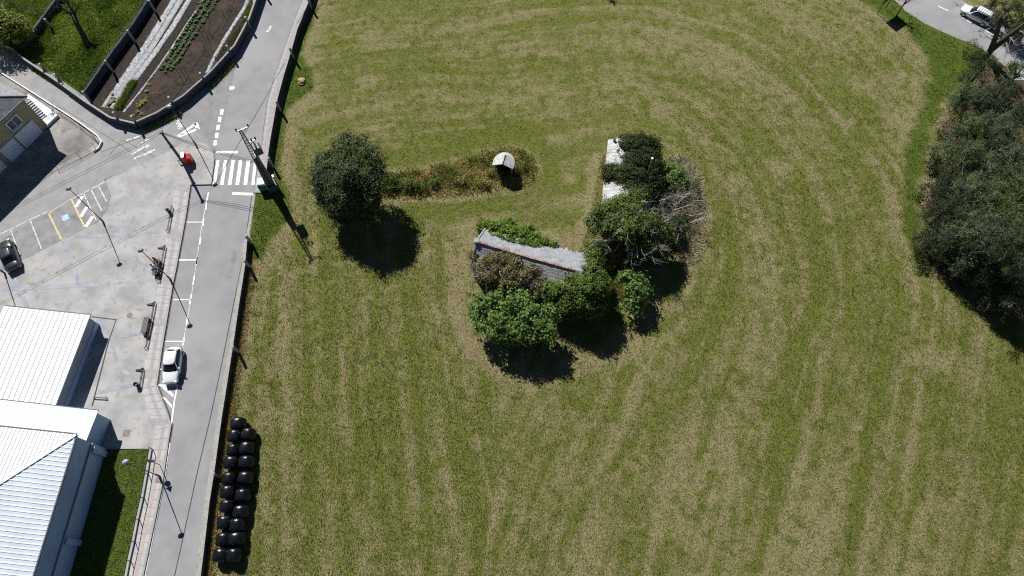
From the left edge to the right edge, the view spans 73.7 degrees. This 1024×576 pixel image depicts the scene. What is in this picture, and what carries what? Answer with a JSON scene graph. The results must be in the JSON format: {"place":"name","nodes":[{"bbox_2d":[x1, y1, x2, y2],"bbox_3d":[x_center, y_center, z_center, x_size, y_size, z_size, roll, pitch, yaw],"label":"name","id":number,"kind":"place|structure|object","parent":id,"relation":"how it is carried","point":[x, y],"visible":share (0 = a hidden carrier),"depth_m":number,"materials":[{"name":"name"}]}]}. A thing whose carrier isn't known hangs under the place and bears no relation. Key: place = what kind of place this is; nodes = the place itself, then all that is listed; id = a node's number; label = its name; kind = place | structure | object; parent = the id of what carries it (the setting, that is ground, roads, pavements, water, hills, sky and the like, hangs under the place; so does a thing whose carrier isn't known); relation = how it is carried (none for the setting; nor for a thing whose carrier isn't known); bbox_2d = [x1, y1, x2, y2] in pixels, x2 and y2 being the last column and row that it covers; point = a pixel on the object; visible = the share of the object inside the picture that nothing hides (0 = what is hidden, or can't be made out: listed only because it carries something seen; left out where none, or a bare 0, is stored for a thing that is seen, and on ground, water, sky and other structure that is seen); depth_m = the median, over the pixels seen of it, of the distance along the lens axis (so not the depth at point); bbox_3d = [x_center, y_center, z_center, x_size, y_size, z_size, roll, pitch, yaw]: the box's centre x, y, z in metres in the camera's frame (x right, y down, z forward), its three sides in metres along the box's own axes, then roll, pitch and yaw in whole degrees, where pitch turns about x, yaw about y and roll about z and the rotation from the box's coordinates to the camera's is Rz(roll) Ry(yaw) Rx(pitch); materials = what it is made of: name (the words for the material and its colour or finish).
{"place":"outdoors","nodes":[
{"label":"outdoors","id":0,"kind":"place"},
{"bbox_2d":[0,73,100,211],"bbox_3d":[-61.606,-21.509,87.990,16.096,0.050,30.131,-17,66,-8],"label":"yard","id":1,"kind":"structure","parent":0,"point":[60,138],"depth_m":85.74,"materials":[{"name":"concrete"}]},
{"bbox_2d":[0,82,46,172],"bbox_3d":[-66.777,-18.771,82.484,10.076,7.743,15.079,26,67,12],"label":"house","id":2,"kind":"structure","parent":1,"relation":"on","point":[22,125],"depth_m":83.81,"materials":[{"name":"stone"}]},
{"bbox_2d":[0,138,24,161],"bbox_3d":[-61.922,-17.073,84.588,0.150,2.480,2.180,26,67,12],"label":"garage door","id":3,"kind":"structure","parent":2,"relation":"in","point":[12,149],"depth_m":84.54,"materials":[{"name":"grey metal"}]},
{"bbox_2d":[14,120,42,147],"bbox_3d":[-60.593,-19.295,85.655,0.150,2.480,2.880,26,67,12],"label":"garage door","id":4,"kind":"structure","parent":2,"relation":"in","point":[30,132],"depth_m":85.60,"materials":[{"name":"grey metal"}]},
{"bbox_2d":[25,94,58,127],"bbox_3d":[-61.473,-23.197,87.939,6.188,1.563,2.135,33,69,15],"label":"staircase","id":5,"kind":"structure","parent":1,"relation":"on","point":[38,107],"depth_m":87.75,"materials":[{"name":"concrete"}]},
{"bbox_2d":[0,72,102,168],"bbox_3d":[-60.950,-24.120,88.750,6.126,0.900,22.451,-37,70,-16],"label":"yard wall","id":6,"kind":"structure","parent":1,"relation":"on","point":[78,122],"depth_m":87.55,"materials":[{"name":"grey concrete"}]},
{"bbox_2d":[0,0,144,94],"bbox_3d":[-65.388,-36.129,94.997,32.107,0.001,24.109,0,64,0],"label":"rough grass plot","id":7,"kind":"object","parent":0,"point":[66,82],"visible":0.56,"depth_m":93.94,"materials":[{"name":"green plant"}]},
{"bbox_2d":[0,4,37,54],"bbox_3d":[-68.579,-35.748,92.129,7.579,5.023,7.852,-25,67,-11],"label":"shrub","id":8,"kind":"object","parent":7,"relation":"on","point":[13,28],"visible":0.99,"depth_m":91.16,"materials":[{"name":"green plant"}]},
{"bbox_2d":[19,0,61,51],"bbox_3d":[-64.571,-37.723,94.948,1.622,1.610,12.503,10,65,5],"label":"stone wall","id":9,"kind":"structure","parent":7,"relation":"on","point":[43,19],"depth_m":94.48,"materials":[{"name":"concrete"}]},
{"bbox_2d":[51,0,90,46],"bbox_3d":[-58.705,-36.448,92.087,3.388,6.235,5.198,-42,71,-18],"label":"pollard tree","id":10,"kind":"object","parent":7,"relation":"on","point":[82,34],"visible":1,"depth_m":92.04,"materials":[{"name":"brown plant"}]},
{"bbox_2d":[83,0,156,96],"bbox_3d":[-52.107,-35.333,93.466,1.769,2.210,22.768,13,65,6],"label":"garden wall","id":11,"kind":"structure","parent":7,"relation":"on","point":[115,52],"depth_m":92.49,"materials":[{"name":"concrete"}]},
{"bbox_2d":[0,45,208,239],"bbox_3d":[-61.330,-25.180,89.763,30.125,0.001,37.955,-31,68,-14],"label":"side road","id":12,"kind":"structure","parent":0,"point":[15,67],"depth_m":85.99,"materials":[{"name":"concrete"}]},
{"bbox_2d":[12,50,64,89],"bbox_3d":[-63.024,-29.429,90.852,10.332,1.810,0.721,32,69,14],"label":"garden wall","id":13,"kind":"structure","parent":12,"relation":"on","point":[44,72],"depth_m":90.60,"materials":[{"name":"concrete"}]},
{"bbox_2d":[0,142,212,575],"bbox_3d":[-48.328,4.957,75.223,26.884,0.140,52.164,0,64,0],"label":"plaza","id":14,"kind":"structure","parent":0,"point":[142,195],"depth_m":77.99,"materials":[{"name":"concrete"}]},
{"bbox_2d":[0,305,99,405],"bbox_3d":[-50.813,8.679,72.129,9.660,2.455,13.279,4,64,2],"label":"shed","id":15,"kind":"structure","parent":14,"relation":"on","point":[44,353],"depth_m":71.92,"materials":[{"name":"grey metal"}]},
{"bbox_2d":[0,181,109,269],"bbox_3d":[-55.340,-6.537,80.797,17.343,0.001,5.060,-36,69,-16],"label":"car park","id":16,"kind":"structure","parent":14,"relation":"on","point":[26,241],"depth_m":81.29,"materials":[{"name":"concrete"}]},
{"bbox_2d":[0,238,23,272],"bbox_3d":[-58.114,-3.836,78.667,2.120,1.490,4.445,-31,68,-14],"label":"parked car","id":17,"kind":"object","parent":16,"relation":"on","point":[11,261],"visible":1,"depth_m":78.05,"materials":[{"name":"grey paint"}]},
{"bbox_2d":[0,220,159,394],"bbox_3d":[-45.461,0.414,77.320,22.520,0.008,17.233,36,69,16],"label":"paving band","id":18,"kind":"object","parent":14,"relation":"on","point":[81,286],"visible":0.99,"depth_m":77.66,"materials":[{"name":"grey concrete"}]},
{"bbox_2d":[70,448,147,575],"bbox_3d":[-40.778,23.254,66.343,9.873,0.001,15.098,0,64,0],"label":"grass verge","id":19,"kind":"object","parent":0,"point":[114,516],"depth_m":66.78,"materials":[{"name":"green plant"}]},
{"bbox_2d":[123,447,152,575],"bbox_3d":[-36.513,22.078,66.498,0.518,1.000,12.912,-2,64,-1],"label":"verge fence","id":20,"kind":"object","parent":19,"relation":"on","point":[134,532],"visible":0.97,"depth_m":66.54,"materials":[{"name":"grey metal"}]},
{"bbox_2d":[0,0,301,575],"bbox_3d":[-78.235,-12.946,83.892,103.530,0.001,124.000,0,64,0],"label":"road","id":21,"kind":"structure","parent":0,"point":[224,227],"depth_m":77.43,"materials":[{"name":"grey asphalt"}]},
{"bbox_2d":[0,425,107,575],"bbox_3d":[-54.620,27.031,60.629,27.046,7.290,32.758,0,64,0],"label":"sports hall","id":22,"kind":"structure","parent":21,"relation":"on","point":[48,480],"depth_m":63.02,"materials":[{"name":"white metal"}]},
{"bbox_2d":[0,399,109,445],"bbox_3d":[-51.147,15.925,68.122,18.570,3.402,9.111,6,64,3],"label":"hall annex","id":23,"kind":"object","parent":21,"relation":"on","point":[89,425],"visible":0.44,"depth_m":68.18,"materials":[{"name":"white metal"}]},
{"bbox_2d":[62,85,138,128],"bbox_3d":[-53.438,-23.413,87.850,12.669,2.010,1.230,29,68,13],"label":"garden wall","id":24,"kind":"structure","parent":21,"relation":"on","point":[122,122],"depth_m":87.56,"materials":[{"name":"concrete"}]},
{"bbox_2d":[144,185,191,575],"bbox_3d":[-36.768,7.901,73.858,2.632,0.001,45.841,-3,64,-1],"label":"gutter","id":25,"kind":"object","parent":21,"relation":"on","point":[163,352],"visible":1,"depth_m":74.73,"materials":[{"name":"grey concrete"}]},
{"bbox_2d":[160,347,184,383],"bbox_3d":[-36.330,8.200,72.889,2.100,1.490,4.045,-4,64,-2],"label":"parked car","id":26,"kind":"object","parent":21,"relation":"on","point":[172,363],"visible":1,"depth_m":72.39,"materials":[{"name":"white paint"}]},
{"bbox_2d":[142,157,214,575],"bbox_3d":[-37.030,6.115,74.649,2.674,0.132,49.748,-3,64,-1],"label":"kerb","id":27,"kind":"structure","parent":21,"relation":"on","point":[162,480],"depth_m":73.05,"materials":[{"name":"grey concrete"}]},
{"bbox_2d":[130,0,261,128],"bbox_3d":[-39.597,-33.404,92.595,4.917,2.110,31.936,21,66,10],"label":"garden wall","id":28,"kind":"structure","parent":21,"relation":"on","point":[195,89],"depth_m":90.09,"materials":[{"name":"concrete"}]},
{"bbox_2d":[179,54,238,139],"bbox_3d":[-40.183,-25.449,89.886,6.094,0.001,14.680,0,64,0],"label":"road patch","id":29,"kind":"object","parent":21,"relation":"on","point":[204,106],"visible":1,"depth_m":88.96,"materials":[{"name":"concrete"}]},
{"bbox_2d":[174,196,251,575],"bbox_3d":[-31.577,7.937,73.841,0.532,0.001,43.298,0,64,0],"label":"trench line","id":30,"kind":"object","parent":21,"relation":"on","point":[213,401],"visible":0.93,"depth_m":71.63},
{"bbox_2d":[196,243,243,575],"bbox_3d":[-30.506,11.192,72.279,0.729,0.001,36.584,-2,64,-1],"label":"verge strip","id":31,"kind":"object","parent":21,"relation":"on","point":[217,418],"visible":0.37,"depth_m":70.89,"materials":[{"name":"concrete"}]},
{"bbox_2d":[212,160,255,184],"bbox_3d":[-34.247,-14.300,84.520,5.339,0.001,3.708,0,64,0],"label":"zebra crossing","id":32,"kind":"object","parent":21,"relation":"on","point":[238,173],"visible":0.92,"depth_m":84.45,"materials":[{"name":"paint"}]},
{"bbox_2d":[128,190,187,575],"bbox_3d":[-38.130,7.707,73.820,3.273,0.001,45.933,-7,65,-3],"label":"pavement","id":33,"kind":"structure","parent":0,"point":[147,399],"depth_m":72.69,"materials":[{"name":"grey concrete"}]},
{"bbox_2d":[133,461,159,575],"bbox_3d":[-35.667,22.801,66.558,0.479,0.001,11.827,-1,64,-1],"label":"pavement band","id":34,"kind":"object","parent":33,"relation":"on","point":[144,530],"visible":1,"depth_m":66.59,"materials":[{"name":"grey concrete"}]},
{"bbox_2d":[147,191,183,458],"bbox_3d":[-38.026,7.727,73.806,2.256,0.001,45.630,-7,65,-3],"label":"pavement band","id":35,"kind":"object","parent":33,"relation":"on","point":[155,405],"visible":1,"depth_m":75.14,"materials":[{"name":"grey concrete"}]},
{"bbox_2d":[86,0,252,121],"bbox_3d":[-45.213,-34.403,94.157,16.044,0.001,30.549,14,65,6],"label":"garden soil","id":36,"kind":"structure","parent":0,"point":[163,86],"depth_m":92.50,"materials":[{"name":"brown soil"}]},
{"bbox_2d":[91,0,165,96],"bbox_3d":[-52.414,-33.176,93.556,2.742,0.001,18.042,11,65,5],"label":"bare soil","id":37,"kind":"structure","parent":36,"relation":"on","point":[107,83],"depth_m":92.80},
{"bbox_2d":[101,0,175,107],"bbox_3d":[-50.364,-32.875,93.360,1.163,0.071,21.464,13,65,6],"label":"mulch sheet","id":38,"kind":"object","parent":36,"relation":"on","point":[143,48],"visible":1,"depth_m":93.10,"materials":[{"name":"white plastic"}]},
{"bbox_2d":[113,0,182,97],"bbox_3d":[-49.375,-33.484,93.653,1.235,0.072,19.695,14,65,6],"label":"mulch sheet","id":39,"kind":"object","parent":36,"relation":"on","point":[152,45],"visible":1,"depth_m":93.43,"materials":[{"name":"grey plastic"}]},
{"bbox_2d":[110,0,190,108],"bbox_3d":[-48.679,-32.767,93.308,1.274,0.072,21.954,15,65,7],"label":"mulch sheet","id":40,"kind":"object","parent":36,"relation":"on","point":[140,71],"visible":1,"depth_m":93.66,"materials":[{"name":"white plastic"}]},
{"bbox_2d":[127,0,198,99],"bbox_3d":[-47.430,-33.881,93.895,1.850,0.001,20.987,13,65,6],"label":"bare soil","id":41,"kind":"structure","parent":36,"relation":"on","point":[144,77],"depth_m":93.04,"materials":[{"name":"brown soil"}]},
{"bbox_2d":[255,0,306,192],"bbox_3d":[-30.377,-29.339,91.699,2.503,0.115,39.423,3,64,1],"label":"pavement","id":42,"kind":"structure","parent":0,"point":[274,86],"depth_m":90.46,"materials":[{"name":"grey concrete"}]},
{"bbox_2d":[380,145,539,201],"bbox_3d":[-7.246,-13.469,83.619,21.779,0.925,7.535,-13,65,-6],"label":"weed bank","id":43,"kind":"structure","parent":0,"point":[480,161],"depth_m":84.16,"materials":[{"name":"green plant"}]},
{"bbox_2d":[206,0,1023,575],"bbox_3d":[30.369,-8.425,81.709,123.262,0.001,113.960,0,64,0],"label":"meadow","id":44,"kind":"structure","parent":0,"point":[578,56],"depth_m":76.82,"materials":[{"name":"green plant"}]},
{"bbox_2d":[197,235,252,575],"bbox_3d":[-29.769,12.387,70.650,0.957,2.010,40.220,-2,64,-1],"label":"boundary wall","id":45,"kind":"structure","parent":44,"relation":"on","point":[233,350],"depth_m":70.65,"materials":[{"name":"concrete"}]},
{"bbox_2d":[199,263,257,575],"bbox_3d":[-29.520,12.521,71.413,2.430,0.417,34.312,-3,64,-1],"label":"dry weeds","id":46,"kind":"object","parent":44,"relation":"on","point":[209,561],"visible":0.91,"depth_m":71.34,"materials":[{"name":"plant"}]},
{"bbox_2d":[235,124,279,193],"bbox_3d":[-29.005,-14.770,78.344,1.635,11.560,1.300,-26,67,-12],"label":"transformer pylon","id":47,"kind":"object","parent":44,"relation":"on","point":[270,182],"visible":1,"depth_m":78.46,"materials":[{"name":"concrete"}]},
{"bbox_2d":[264,0,312,173],"bbox_3d":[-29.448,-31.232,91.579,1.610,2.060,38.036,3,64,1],"label":"boundary wall","id":48,"kind":"structure","parent":44,"relation":"on","point":[286,69],"depth_m":89.77,"materials":[{"name":"concrete"}]},
{"bbox_2d":[304,128,392,232],"bbox_3d":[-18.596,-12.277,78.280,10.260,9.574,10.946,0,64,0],"label":"evergreen tree","id":49,"kind":"object","parent":44,"relation":"on","point":[346,185],"visible":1,"depth_m":76.30,"materials":[{"name":"green plant"}]},
{"bbox_2d":[381,170,439,192],"bbox_3d":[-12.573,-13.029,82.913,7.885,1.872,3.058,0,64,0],"label":"shrub","id":50,"kind":"object","parent":44,"relation":"on","point":[410,183],"visible":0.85,"depth_m":82.78,"materials":[{"name":"green plant"}]},
{"bbox_2d":[451,159,526,187],"bbox_3d":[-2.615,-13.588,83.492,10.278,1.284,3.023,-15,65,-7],"label":"shrub","id":51,"kind":"object","parent":44,"relation":"on","point":[463,182],"visible":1,"depth_m":83.48,"materials":[{"name":"green plant"}]},
{"bbox_2d":[464,285,562,347],"bbox_3d":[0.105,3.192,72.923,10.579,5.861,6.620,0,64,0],"label":"fig tree","id":52,"kind":"object","parent":44,"relation":"on","point":[510,328],"visible":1,"depth_m":71.51,"materials":[{"name":"green plant"}]},
{"bbox_2d":[469,228,586,300],"bbox_3d":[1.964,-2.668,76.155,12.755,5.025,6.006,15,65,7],"label":"stone ruin","id":53,"kind":"object","parent":44,"relation":"on","point":[557,263],"visible":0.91,"depth_m":74.70,"materials":[{"name":"stone"}]},
{"bbox_2d":[457,246,547,297],"bbox_3d":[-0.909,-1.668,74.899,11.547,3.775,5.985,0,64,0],"label":"bramble","id":54,"kind":"object","parent":53,"relation":"on","point":[492,265],"visible":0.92,"depth_m":74.33,"materials":[{"name":"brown plant"}]},
{"bbox_2d":[473,214,560,247],"bbox_3d":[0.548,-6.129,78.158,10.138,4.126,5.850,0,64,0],"label":"ivy","id":55,"kind":"object","parent":53,"relation":"attached to","point":[529,233],"visible":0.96,"depth_m":76.93,"materials":[{"name":"green plant"}]},
{"bbox_2d":[539,241,613,322],"bbox_3d":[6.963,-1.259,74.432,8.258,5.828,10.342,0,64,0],"label":"ivy","id":56,"kind":"object","parent":53,"relation":"attached to","point":[575,296],"visible":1,"depth_m":72.72,"materials":[{"name":"green plant"}]},
{"bbox_2d":[578,152,606,252],"bbox_3d":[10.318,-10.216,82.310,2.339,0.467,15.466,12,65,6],"label":"dry weeds","id":57,"kind":"object","parent":44,"relation":"on","point":[598,182],"visible":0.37,"depth_m":83.10,"materials":[{"name":"plant"}]},
{"bbox_2d":[606,257,632,302],"bbox_3d":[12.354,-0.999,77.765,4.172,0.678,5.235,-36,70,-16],"label":"dry weeds","id":58,"kind":"object","parent":44,"relation":"on","point":[616,288],"visible":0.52,"depth_m":77.86,"materials":[{"name":"green plant"}]},
{"bbox_2d":[249,0,994,276],"bbox_3d":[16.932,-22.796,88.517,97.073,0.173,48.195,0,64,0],"label":"verge grass","id":59,"kind":"structure","parent":44,"relation":"on","point":[925,93],"depth_m":88.35,"materials":[{"name":"green plant"}]},
{"bbox_2d":[601,137,650,212],"bbox_3d":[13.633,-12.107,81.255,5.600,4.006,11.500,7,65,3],"label":"whitewashed ruin","id":60,"kind":"object","parent":44,"relation":"on","point":[609,190],"visible":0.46,"depth_m":80.17,"materials":[{"name":"paint"}]},
{"bbox_2d":[599,130,665,205],"bbox_3d":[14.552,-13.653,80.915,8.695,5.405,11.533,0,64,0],"label":"ivy","id":61,"kind":"object","parent":60,"relation":"on","point":[643,149],"visible":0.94,"depth_m":79.79,"materials":[{"name":"green plant"}]},
{"bbox_2d":[583,182,676,269],"bbox_3d":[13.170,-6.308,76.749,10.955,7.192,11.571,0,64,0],"label":"ivy tree","id":62,"kind":"object","parent":44,"relation":"on","point":[621,217],"visible":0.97,"depth_m":75.40,"materials":[{"name":"green plant"}]},
{"bbox_2d":[612,267,653,317],"bbox_3d":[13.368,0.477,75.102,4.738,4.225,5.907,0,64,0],"label":"fig tree","id":63,"kind":"object","parent":44,"relation":"on","point":[633,283],"visible":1,"depth_m":74.50,"materials":[{"name":"green plant"}]},
{"bbox_2d":[641,214,689,267],"bbox_3d":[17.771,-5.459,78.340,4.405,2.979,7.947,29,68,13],"label":"bramble","id":64,"kind":"object","parent":44,"relation":"on","point":[674,247],"visible":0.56,"depth_m":77.77,"materials":[{"name":"green plant"}]},
{"bbox_2d":[659,159,689,193],"bbox_3d":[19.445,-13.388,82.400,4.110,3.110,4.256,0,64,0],"label":"shrub","id":65,"kind":"object","parent":44,"relation":"on","point":[673,171],"visible":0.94,"depth_m":81.62,"materials":[{"name":"green plant"}]},
{"bbox_2d":[649,176,718,239],"bbox_3d":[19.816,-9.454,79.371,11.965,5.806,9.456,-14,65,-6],"label":"dead shrub","id":66,"kind":"object","parent":44,"relation":"on","point":[675,201],"visible":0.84,"depth_m":80.08,"materials":[{"name":"grey plant"}]},
{"bbox_2d":[664,152,708,264],"bbox_3d":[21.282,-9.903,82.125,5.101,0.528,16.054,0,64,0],"label":"dry weeds","id":67,"kind":"object","parent":44,"relation":"on","point":[689,257],"visible":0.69,"depth_m":81.31,"materials":[{"name":"plant"}]},
{"bbox_2d":[909,218,949,258],"bbox_3d":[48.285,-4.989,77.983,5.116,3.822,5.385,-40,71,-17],"label":"pine tree","id":68,"kind":"object","parent":44,"relation":"on","point":[928,240],"visible":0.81,"depth_m":78.18,"materials":[{"name":"green plant"}]},
{"bbox_2d":[914,191,964,235],"bbox_3d":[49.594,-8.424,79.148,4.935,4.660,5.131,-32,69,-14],"label":"pine tree","id":69,"kind":"object","parent":44,"relation":"on","point":[940,209],"visible":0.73,"depth_m":78.48,"materials":[{"name":"green plant"}]},
{"bbox_2d":[921,138,966,171],"bbox_3d":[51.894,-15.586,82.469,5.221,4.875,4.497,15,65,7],"label":"pine tree","id":70,"kind":"object","parent":44,"relation":"on","point":[934,151],"visible":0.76,"depth_m":82.16,"materials":[{"name":"green plant"}]},
{"bbox_2d":[919,166,971,205],"bbox_3d":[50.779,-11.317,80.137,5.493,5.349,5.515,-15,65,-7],"label":"pine tree","id":71,"kind":"object","parent":44,"relation":"on","point":[944,185],"visible":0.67,"depth_m":79.60,"materials":[{"name":"green plant"}]},
{"bbox_2d":[926,226,973,268],"bbox_3d":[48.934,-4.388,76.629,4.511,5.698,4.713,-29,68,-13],"label":"pine tree","id":72,"kind":"object","parent":44,"relation":"on","point":[944,240],"visible":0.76,"depth_m":75.98,"materials":[{"name":"green plant"}]},
{"bbox_2d":[924,187,982,237],"bbox_3d":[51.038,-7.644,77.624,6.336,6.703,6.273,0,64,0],"label":"pine tree","id":73,"kind":"object","parent":44,"relation":"on","point":[957,213],"visible":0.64,"depth_m":76.54,"materials":[{"name":"green plant"}]},
{"bbox_2d":[939,255,975,282],"bbox_3d":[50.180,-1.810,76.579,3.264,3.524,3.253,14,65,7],"label":"pine tree","id":74,"kind":"object","parent":44,"relation":"on","point":[950,274],"visible":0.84,"depth_m":76.00,"materials":[{"name":"green plant"}]},
{"bbox_2d":[940,119,975,151],"bbox_3d":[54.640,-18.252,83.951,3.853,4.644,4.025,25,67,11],"label":"pine tree","id":75,"kind":"object","parent":44,"relation":"on","point":[956,131],"visible":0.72,"depth_m":83.19,"materials":[{"name":"green plant"}]},
{"bbox_2d":[931,209,986,255],"bbox_3d":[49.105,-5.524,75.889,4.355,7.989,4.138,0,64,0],"label":"pine tree","id":76,"kind":"object","parent":44,"relation":"on","point":[963,230],"visible":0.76,"depth_m":74.08,"materials":[{"name":"green plant"}]},
{"bbox_2d":[933,134,990,184],"bbox_3d":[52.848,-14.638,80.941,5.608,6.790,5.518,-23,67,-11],"label":"pine tree","id":77,"kind":"object","parent":44,"relation":"on","point":[960,163],"visible":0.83,"depth_m":79.77,"materials":[{"name":"green plant"}]},
{"bbox_2d":[942,75,989,119],"bbox_3d":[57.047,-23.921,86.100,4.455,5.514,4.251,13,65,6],"label":"pine tree","id":78,"kind":"object","parent":44,"relation":"on","point":[960,98],"visible":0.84,"depth_m":85.91,"materials":[{"name":"green plant"}]},
{"bbox_2d":[940,164,1004,221],"bbox_3d":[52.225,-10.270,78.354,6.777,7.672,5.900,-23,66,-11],"label":"pine tree","id":79,"kind":"object","parent":44,"relation":"on","point":[969,192],"visible":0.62,"depth_m":76.77,"materials":[{"name":"green plant"}]},
{"bbox_2d":[943,226,1001,274],"bbox_3d":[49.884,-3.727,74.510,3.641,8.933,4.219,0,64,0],"label":"pine tree","id":80,"kind":"object","parent":44,"relation":"on","point":[979,246],"visible":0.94,"depth_m":73.16,"materials":[{"name":"green plant"}]},
{"bbox_2d":[950,111,999,150],"bbox_3d":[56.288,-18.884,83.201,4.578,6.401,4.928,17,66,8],"label":"pine tree","id":81,"kind":"object","parent":44,"relation":"on","point":[973,125],"visible":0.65,"depth_m":81.99,"materials":[{"name":"green plant"}]},
{"bbox_2d":[955,52,1003,89],"bbox_3d":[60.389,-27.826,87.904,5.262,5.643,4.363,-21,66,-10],"label":"pine tree","id":82,"kind":"object","parent":44,"relation":"on","point":[982,66],"visible":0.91,"depth_m":86.93,"materials":[{"name":"green plant"}]},
{"bbox_2d":[955,80,1004,125],"bbox_3d":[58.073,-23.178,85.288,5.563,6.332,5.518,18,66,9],"label":"pine tree","id":83,"kind":"object","parent":44,"relation":"on","point":[981,100],"visible":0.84,"depth_m":84.04,"materials":[{"name":"green plant"}]},
{"bbox_2d":[947,197,1014,246],"bbox_3d":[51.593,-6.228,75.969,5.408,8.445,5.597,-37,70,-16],"label":"pine tree","id":84,"kind":"object","parent":44,"relation":"on","point":[991,213],"visible":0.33,"depth_m":73.84,"materials":[{"name":"green plant"}]},
{"bbox_2d":[949,210,1019,267],"bbox_3d":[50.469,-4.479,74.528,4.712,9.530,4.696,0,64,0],"label":"pine tree","id":85,"kind":"object","parent":44,"relation":"on","point":[999,228],"visible":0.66,"depth_m":71.53,"materials":[{"name":"green plant"}]},
{"bbox_2d":[953,3,1023,59],"bbox_3d":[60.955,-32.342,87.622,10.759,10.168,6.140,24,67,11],"label":"forked pine","id":86,"kind":"object","parent":44,"relation":"on","point":[994,45],"visible":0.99,"depth_m":87.44,"materials":[{"name":"brown plant"}]},
{"bbox_2d":[964,274,1014,311],"bbox_3d":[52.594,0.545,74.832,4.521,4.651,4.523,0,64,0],"label":"pine tree","id":87,"kind":"object","parent":44,"relation":"on","point":[987,291],"visible":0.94,"depth_m":74.32,"materials":[{"name":"green plant"}]},
{"bbox_2d":[959,137,1020,193],"bbox_3d":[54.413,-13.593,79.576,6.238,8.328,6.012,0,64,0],"label":"pine tree","id":88,"kind":"object","parent":44,"relation":"on","point":[991,166],"visible":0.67,"depth_m":77.73,"materials":[{"name":"green plant"}]},
{"bbox_2d":[960,227,1023,289],"bbox_3d":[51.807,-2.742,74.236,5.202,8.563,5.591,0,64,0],"label":"pine tree","id":89,"kind":"object","parent":44,"relation":"on","point":[1005,262],"visible":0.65,"depth_m":72.25,"materials":[{"name":"green plant"}]},
{"bbox_2d":[960,171,1023,218],"bbox_3d":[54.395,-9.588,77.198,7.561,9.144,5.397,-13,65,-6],"label":"pine tree","id":90,"kind":"object","parent":44,"relation":"on","point":[996,193],"visible":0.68,"depth_m":75.43,"materials":[{"name":"green plant"}]},
{"bbox_2d":[961,225,1023,286],"bbox_3d":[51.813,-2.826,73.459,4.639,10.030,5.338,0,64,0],"label":"pine tree","id":91,"kind":"object","parent":44,"relation":"on","point":[1002,252],"visible":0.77,"depth_m":70.95,"materials":[{"name":"green plant"}]},
{"bbox_2d":[964,105,1023,159],"bbox_3d":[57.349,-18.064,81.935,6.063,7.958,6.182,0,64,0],"label":"pine tree","id":92,"kind":"object","parent":44,"relation":"on","point":[995,131],"visible":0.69,"depth_m":79.89,"materials":[{"name":"green plant"}]},
{"bbox_2d":[978,76,1023,125],"bbox_3d":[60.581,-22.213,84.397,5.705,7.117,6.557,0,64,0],"label":"pine tree","id":93,"kind":"object","parent":44,"relation":"on","point":[1008,97],"visible":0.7,"depth_m":82.97,"materials":[{"name":"green plant"}]},
{"bbox_2d":[978,132,1023,185],"bbox_3d":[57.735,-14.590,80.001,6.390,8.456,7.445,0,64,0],"label":"pine tree","id":94,"kind":"object","parent":44,"relation":"on","point":[1014,146],"visible":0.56,"depth_m":77.55,"materials":[{"name":"green plant"}]},
{"bbox_2d":[980,278,1023,324],"bbox_3d":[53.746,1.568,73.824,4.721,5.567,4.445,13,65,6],"label":"pine tree","id":95,"kind":"object","parent":44,"relation":"on","point":[1011,303],"visible":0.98,"depth_m":73.34,"materials":[{"name":"green plant"}]},
{"bbox_2d":[982,251,1023,297],"bbox_3d":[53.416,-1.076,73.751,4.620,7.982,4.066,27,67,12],"label":"pine tree","id":96,"kind":"object","parent":44,"relation":"on","point":[1009,275],"visible":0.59,"depth_m":73.33,"materials":[{"name":"green plant"}]},
{"bbox_2d":[985,102,1023,151],"bbox_3d":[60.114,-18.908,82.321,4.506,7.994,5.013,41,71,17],"label":"pine tree","id":97,"kind":"object","parent":44,"relation":"on","point":[1021,120],"visible":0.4,"depth_m":80.67,"materials":[{"name":"green plant"}]},
{"bbox_2d":[987,197,1023,251],"bbox_3d":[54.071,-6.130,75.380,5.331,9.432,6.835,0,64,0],"label":"pine tree","id":98,"kind":"object","parent":44,"relation":"on","point":[1020,220],"visible":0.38,"depth_m":72.96,"materials":[{"name":"green plant"}]},
{"bbox_2d":[994,55,1023,96],"bbox_3d":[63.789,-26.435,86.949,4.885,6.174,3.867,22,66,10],"label":"pine tree","id":99,"kind":"object","parent":44,"relation":"on","point":[1012,72],"visible":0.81,"depth_m":85.63,"materials":[{"name":"green plant"}]},
{"bbox_2d":[899,0,1023,65],"bbox_3d":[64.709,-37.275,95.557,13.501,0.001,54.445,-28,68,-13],"label":"road","id":100,"kind":"structure","parent":0,"point":[951,21],"depth_m":95.33,"materials":[{"name":"grey asphalt"}]},
{"bbox_2d":[960,4,994,26],"bbox_3d":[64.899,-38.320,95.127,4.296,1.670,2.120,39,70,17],"label":"car","id":101,"kind":"object","parent":100,"relation":"on","point":[982,13],"visible":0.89,"depth_m":94.68,"materials":[{"name":"silver metal"}]},
{"bbox_2d":[989,0,1023,29],"bbox_3d":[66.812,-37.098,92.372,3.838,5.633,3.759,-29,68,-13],"label":"pine tree","id":102,"kind":"object","parent":100,"relation":"on","point":[1004,9],"visible":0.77,"depth_m":91.60,"materials":[{"name":"green plant"}]},
{"bbox_2d":[1003,1,1023,40],"bbox_3d":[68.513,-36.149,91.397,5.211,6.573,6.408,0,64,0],"label":"pine tree","id":103,"kind":"object","parent":100,"relation":"on","point":[1019,22],"visible":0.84,"depth_m":91.49,"materials":[{"name":"green plant"}]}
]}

